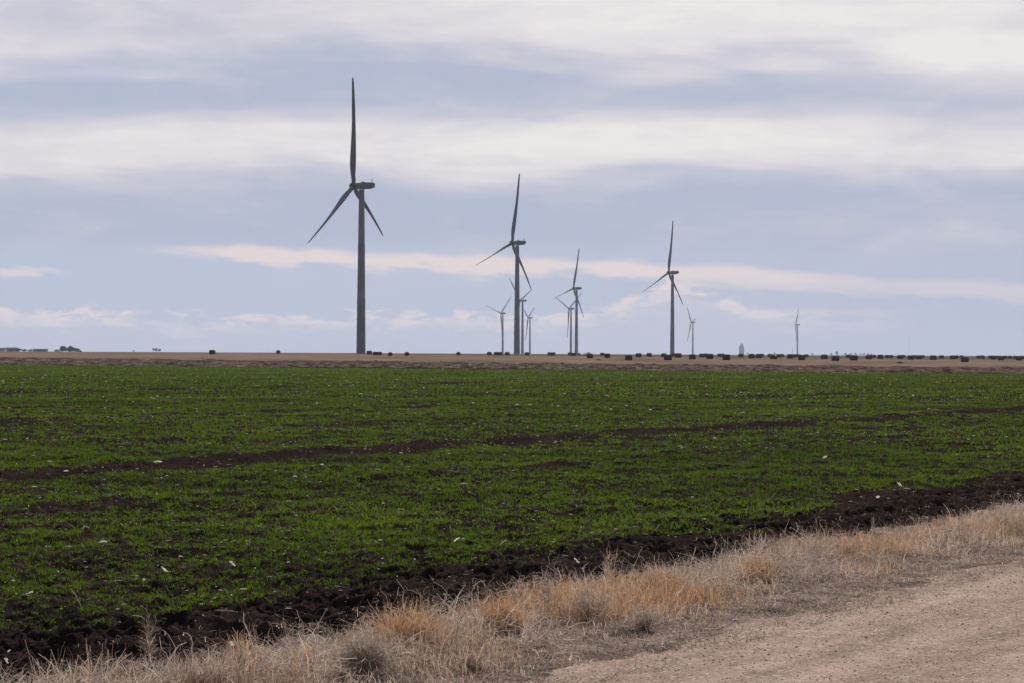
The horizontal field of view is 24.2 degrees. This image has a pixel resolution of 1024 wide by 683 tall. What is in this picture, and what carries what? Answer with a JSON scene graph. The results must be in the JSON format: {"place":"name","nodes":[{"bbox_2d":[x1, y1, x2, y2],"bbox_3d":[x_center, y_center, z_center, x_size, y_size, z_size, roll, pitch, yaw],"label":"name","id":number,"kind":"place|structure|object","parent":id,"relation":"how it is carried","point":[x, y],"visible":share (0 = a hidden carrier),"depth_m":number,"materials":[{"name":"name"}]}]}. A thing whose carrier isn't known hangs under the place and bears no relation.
{"place":"outdoors","nodes":[
{"label":"outdoors","id":0,"kind":"place"},
{"bbox_2d":[6,347,18,350],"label":"farm shed","id":1,"kind":"structure","parent":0,"point":[11,348],"depth_m":2750.61,"materials":[{"name":"metal"}]},
{"bbox_2d":[33,349,47,351],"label":"farm shed","id":2,"kind":"structure","parent":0,"point":[40,350],"depth_m":2799.97,"materials":[{"name":"metal"}]},
{"bbox_2d":[0,398,1023,682],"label":"field soil","id":3,"kind":"structure","parent":0,"point":[260,614],"depth_m":26.81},
{"bbox_2d":[0,365,1022,675],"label":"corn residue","id":4,"kind":"object","parent":3,"relation":"on","point":[448,453],"visible":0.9,"depth_m":46.93},
{"bbox_2d":[0,351,1023,401],"bbox_3d":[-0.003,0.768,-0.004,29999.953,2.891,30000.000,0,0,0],"label":"ground","id":5,"kind":"structure","parent":0,"point":[766,363],"depth_m":294.41,"materials":[{"name":"brown soil"}]},
{"bbox_2d":[64,346,72,351],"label":"tree","id":6,"kind":"object","parent":5,"relation":"on","point":[69,348],"visible":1,"depth_m":2598.09,"materials":[{"name":"green plant"}]},
{"bbox_2d":[307,78,382,353],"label":"wind turbine","id":7,"kind":"object","parent":5,"relation":"on","point":[361,339],"visible":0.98,"depth_m":1133.18,"materials":[{"name":"paint"}]},
{"bbox_2d":[489,297,510,353],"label":"wind turbine","id":8,"kind":"object","parent":5,"relation":"on","point":[502,321],"visible":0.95,"depth_m":4698.38,"materials":[{"name":"metal"}]},
{"bbox_2d":[476,173,531,354],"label":"wind turbine","id":9,"kind":"object","parent":5,"relation":"on","point":[515,245],"visible":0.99,"depth_m":1708.51,"materials":[{"name":"metal"}]},
{"bbox_2d":[0,365,1023,631],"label":"wheat crop","id":10,"kind":"object","parent":5,"relation":"on","point":[58,373],"visible":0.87,"depth_m":43.53,"materials":[{"name":"green plant"}]},
{"bbox_2d":[509,278,530,353],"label":"wind turbine","id":11,"kind":"object","parent":5,"relation":"on","point":[522,300],"visible":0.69,"depth_m":3574.74,"materials":[{"name":"metal"}]},
{"bbox_2d":[521,306,533,353],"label":"wind turbine","id":12,"kind":"object","parent":5,"relation":"on","point":[529,318],"visible":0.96,"depth_m":5275.63,"materials":[{"name":"metal"}]},
{"bbox_2d":[553,250,583,354],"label":"wind turbine","id":13,"kind":"object","parent":5,"relation":"on","point":[574,288],"visible":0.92,"depth_m":2887.31,"materials":[{"name":"metal"}]},
{"bbox_2d":[556,294,580,351],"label":"wind turbine","id":14,"kind":"object","parent":5,"relation":"on","point":[570,309],"visible":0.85,"depth_m":4195.97,"materials":[{"name":"metal"}]},
{"bbox_2d":[625,355,631,359],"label":"hay bale","id":15,"kind":"object","parent":5,"relation":"on","point":[628,357],"visible":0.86,"depth_m":550.62},
{"bbox_2d":[644,221,682,354],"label":"wind turbine","id":16,"kind":"object","parent":5,"relation":"on","point":[671,277],"visible":0.92,"depth_m":2309.13,"materials":[{"name":"metal"}]},
{"bbox_2d":[664,355,671,359],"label":"hay bale","id":17,"kind":"object","parent":5,"relation":"on","point":[667,357],"visible":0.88,"depth_m":565.66},
{"bbox_2d":[675,353,681,357],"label":"hay bale","id":18,"kind":"object","parent":5,"relation":"on","point":[678,355],"visible":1,"depth_m":786.64},
{"bbox_2d":[687,308,695,353],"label":"wind turbine","id":19,"kind":"object","parent":5,"relation":"on","point":[692,322],"visible":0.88,"depth_m":5885.93,"materials":[{"name":"metal"}]},
{"bbox_2d":[689,354,695,358],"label":"hay bale","id":20,"kind":"object","parent":5,"relation":"on","point":[692,356],"visible":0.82,"depth_m":633.88},
{"bbox_2d":[706,354,712,358],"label":"hay bale","id":21,"kind":"object","parent":5,"relation":"on","point":[709,356],"visible":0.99,"depth_m":725.59},
{"bbox_2d":[722,354,729,359],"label":"hay bale","id":22,"kind":"object","parent":5,"relation":"on","point":[725,356],"visible":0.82,"depth_m":605.96},
{"bbox_2d":[739,343,743,353],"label":"grain elevator","id":23,"kind":"object","parent":5,"relation":"on","point":[741,348],"visible":0.79,"depth_m":9997.48,"materials":[{"name":"concrete"}]},
{"bbox_2d":[770,354,776,358],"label":"hay bale","id":24,"kind":"object","parent":5,"relation":"on","point":[773,356],"visible":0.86,"depth_m":736.49},
{"bbox_2d":[787,354,793,358],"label":"hay bale","id":25,"kind":"object","parent":5,"relation":"on","point":[790,356],"visible":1,"depth_m":822.39},
{"bbox_2d":[795,308,799,353],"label":"wind turbine","id":26,"kind":"object","parent":5,"relation":"on","point":[797,331],"visible":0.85,"depth_m":6268.41,"materials":[{"name":"metal"}]},
{"bbox_2d":[798,355,804,359],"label":"hay bale","id":27,"kind":"object","parent":5,"relation":"on","point":[801,357],"visible":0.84,"depth_m":672.94},
{"bbox_2d":[821,354,827,358],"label":"hay bale","id":28,"kind":"object","parent":5,"relation":"on","point":[824,356],"visible":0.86,"depth_m":783.37},
{"bbox_2d":[831,356,838,360],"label":"hay bale","id":29,"kind":"object","parent":5,"relation":"on","point":[834,358],"visible":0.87,"depth_m":624.42},
{"bbox_2d":[849,355,857,359],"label":"hay bale","id":30,"kind":"object","parent":5,"relation":"on","point":[853,357],"visible":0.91,"depth_m":685.28},
{"bbox_2d":[907,355,914,359],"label":"hay bale","id":31,"kind":"object","parent":5,"relation":"on","point":[910,357],"visible":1,"depth_m":822.51},
{"bbox_2d":[930,355,936,359],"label":"hay bale","id":32,"kind":"object","parent":5,"relation":"on","point":[933,357],"visible":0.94,"depth_m":795.90},
{"bbox_2d":[961,357,968,361],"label":"hay bale","id":33,"kind":"object","parent":5,"relation":"on","point":[964,359],"visible":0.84,"depth_m":611.46},
{"bbox_2d":[0,0,1023,355],"label":"sky","id":34,"kind":"structure","parent":0,"point":[169,169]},
{"bbox_2d":[0,489,1023,682],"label":"dry grass","id":35,"kind":"structure","parent":0,"point":[402,647],"depth_m":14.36,"materials":[{"name":"plant"}]},
{"bbox_2d":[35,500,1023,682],"bbox_3d":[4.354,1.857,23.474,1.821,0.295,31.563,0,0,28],"label":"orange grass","id":36,"kind":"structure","parent":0,"point":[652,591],"depth_m":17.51,"materials":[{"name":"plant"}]},
{"bbox_2d":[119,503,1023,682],"bbox_3d":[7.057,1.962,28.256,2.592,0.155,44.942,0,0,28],"label":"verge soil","id":37,"kind":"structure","parent":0,"point":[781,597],"depth_m":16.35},
{"bbox_2d":[132,605,165,663],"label":"dead weed","id":38,"kind":"object","parent":37,"relation":"on","point":[148,643],"visible":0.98,"depth_m":13.56,"materials":[{"name":"beige plant"}]},
{"bbox_2d":[142,649,297,682],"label":"grass tuft","id":39,"kind":"object","parent":37,"relation":"on","point":[216,672],"visible":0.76,"depth_m":12.70,"materials":[{"name":"plant"}]},
{"bbox_2d":[207,630,278,662],"bbox_3d":[-1.599,1.784,13.832,0.515,0.223,0.649,0,0,8],"label":"grass tuft","id":40,"kind":"object","parent":37,"relation":"on","point":[240,644],"visible":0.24,"depth_m":13.86,"materials":[{"name":"beige plant"}]},
{"bbox_2d":[256,642,340,673],"bbox_3d":[-1.237,1.802,13.677,0.611,0.202,0.681,0,0,0],"label":"grass tuft","id":41,"kind":"object","parent":37,"relation":"on","point":[301,657],"visible":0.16,"depth_m":13.61,"materials":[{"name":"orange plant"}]},
{"bbox_2d":[325,616,408,677],"bbox_3d":[-0.819,1.711,13.385,0.514,0.355,0.507,0,0,0],"label":"tumbleweed","id":42,"kind":"object","parent":37,"relation":"on","point":[360,651],"visible":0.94,"depth_m":13.33,"materials":[{"name":"beige plant"}]},
{"bbox_2d":[345,592,518,655],"bbox_3d":[-0.508,1.726,14.449,1.061,0.391,1.399,0,0,-36],"label":"grass tuft","id":43,"kind":"object","parent":37,"relation":"on","point":[400,624],"visible":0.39,"depth_m":14.57,"materials":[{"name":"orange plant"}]},
{"bbox_2d":[424,641,544,672],"bbox_3d":[-0.182,1.800,13.669,0.617,0.227,0.695,0,0,-36],"label":"grass tuft","id":44,"kind":"object","parent":37,"relation":"on","point":[469,662],"visible":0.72,"depth_m":13.65,"materials":[{"name":"plant"}]},
{"bbox_2d":[442,589,559,635],"bbox_3d":[-0.107,1.765,15.432,0.923,0.316,1.199,0,0,0],"label":"grass tuft","id":45,"kind":"object","parent":37,"relation":"on","point":[505,610],"visible":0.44,"depth_m":15.51,"materials":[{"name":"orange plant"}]},
{"bbox_2d":[529,553,567,612],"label":"dead weed","id":46,"kind":"object","parent":37,"relation":"on","point":[549,589],"visible":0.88,"depth_m":16.64,"materials":[{"name":"beige plant"}]},
{"bbox_2d":[556,576,623,620],"bbox_3d":[0.529,1.753,16.408,0.496,0.354,0.545,0,0,0],"label":"dry bush","id":47,"kind":"object","parent":37,"relation":"on","point":[583,603],"visible":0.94,"depth_m":16.38,"materials":[{"name":"beige plant"}]},
{"bbox_2d":[593,547,624,586],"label":"dead weed","id":48,"kind":"object","parent":37,"relation":"on","point":[609,571],"visible":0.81,"depth_m":18.22,"materials":[{"name":"plant"}]},
{"bbox_2d":[621,599,669,632],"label":"dry bush","id":49,"kind":"object","parent":37,"relation":"on","point":[642,620],"visible":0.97,"depth_m":15.67,"materials":[{"name":"beige plant"}]},
{"bbox_2d":[617,564,692,592],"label":"grass tuft","id":50,"kind":"object","parent":37,"relation":"on","point":[660,572],"visible":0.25,"depth_m":18.36,"materials":[{"name":"beige plant"}]},
{"bbox_2d":[757,534,774,552],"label":"dead weed","id":51,"kind":"object","parent":37,"relation":"on","point":[765,542],"visible":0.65,"depth_m":20.90,"materials":[{"name":"beige plant"}]},
{"bbox_2d":[706,553,830,583],"bbox_3d":[2.025,1.821,19.238,0.803,0.288,0.983,0,0,37],"label":"grass tuft","id":52,"kind":"object","parent":37,"relation":"on","point":[759,568],"visible":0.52,"depth_m":19.20,"materials":[{"name":"beige plant"}]},
{"bbox_2d":[820,533,894,559],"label":"grass tuft","id":53,"kind":"object","parent":37,"relation":"on","point":[842,542],"visible":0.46,"depth_m":21.38,"materials":[{"name":"beige plant"}]},
{"bbox_2d":[483,553,1023,682],"bbox_3d":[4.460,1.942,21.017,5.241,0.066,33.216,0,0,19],"label":"gravel road","id":54,"kind":"structure","parent":0,"point":[717,671],"depth_m":14.64,"materials":[{"name":"beige gravel"}]}
]}

